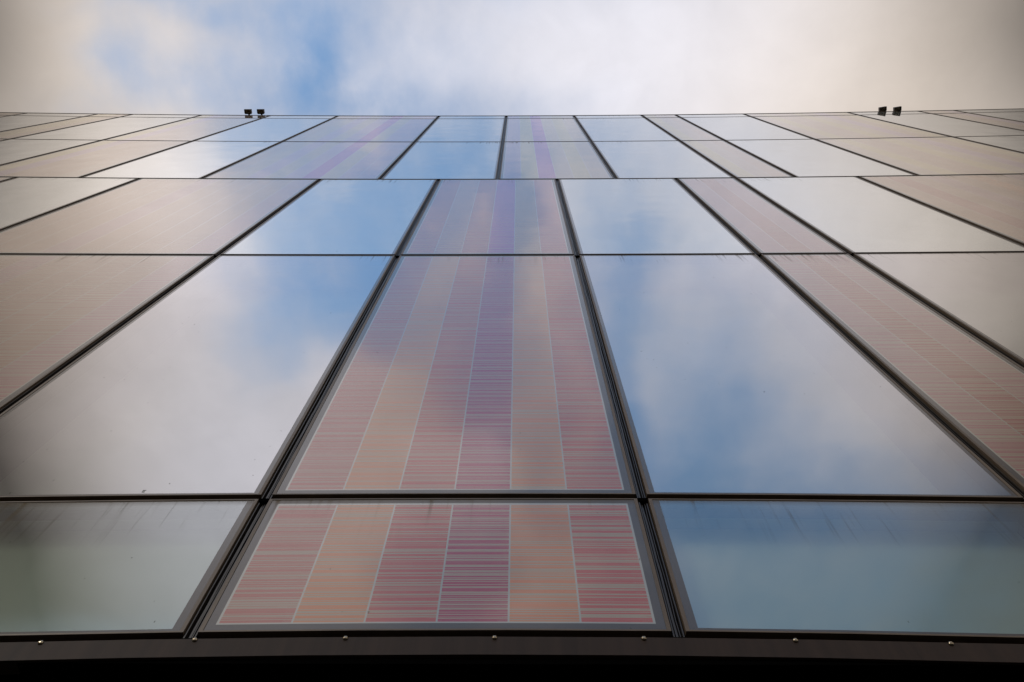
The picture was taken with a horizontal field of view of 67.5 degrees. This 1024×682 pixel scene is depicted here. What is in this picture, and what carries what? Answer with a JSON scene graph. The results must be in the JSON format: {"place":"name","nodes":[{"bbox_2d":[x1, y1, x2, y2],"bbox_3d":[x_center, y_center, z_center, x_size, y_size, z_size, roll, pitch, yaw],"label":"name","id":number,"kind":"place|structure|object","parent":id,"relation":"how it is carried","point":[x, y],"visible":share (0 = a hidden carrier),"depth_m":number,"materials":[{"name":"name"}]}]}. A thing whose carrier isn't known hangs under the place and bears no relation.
{"place":"outdoors","nodes":[
{"label":"outdoors","id":0,"kind":"place"},
{"bbox_2d":[0,108,1023,681],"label":"glass building","id":1,"kind":"structure","parent":0,"point":[540,398],"depth_m":4.49,"materials":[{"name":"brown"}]},
{"bbox_2d":[244,109,251,114],"bbox_3d":[-6.875,-5.945,20.019,0.180,0.150,0.224,0,-68,0],"label":"floodlight","id":2,"kind":"object","parent":1,"relation":"attached to","point":[248,111],"visible":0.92,"depth_m":19.95,"materials":[{"name":"brown metal"}]},
{"bbox_2d":[257,109,264,114],"bbox_3d":[-6.545,-5.945,20.017,0.180,0.150,0.224,0,-68,0],"label":"floodlight","id":3,"kind":"object","parent":1,"relation":"attached to","point":[261,111],"visible":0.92,"depth_m":19.95,"materials":[{"name":"brown metal"}]},
{"bbox_2d":[878,106,886,110],"bbox_3d":[9.604,-5.965,19.886,0.180,0.150,0.224,-9,-68,4],"label":"floodlight","id":4,"kind":"object","parent":1,"relation":"attached to","point":[884,108],"visible":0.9,"depth_m":19.83,"materials":[{"name":"brown metal"}]},
{"bbox_2d":[893,106,901,110],"bbox_3d":[9.984,-5.966,19.883,0.180,0.150,0.224,-9,-68,4],"label":"floodlight","id":5,"kind":"object","parent":1,"relation":"attached to","point":[898,108],"visible":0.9,"depth_m":19.82,"materials":[{"name":"black metal"}]},
{"bbox_2d":[0,0,1023,115],"label":"sky","id":6,"kind":"structure","parent":0,"point":[193,57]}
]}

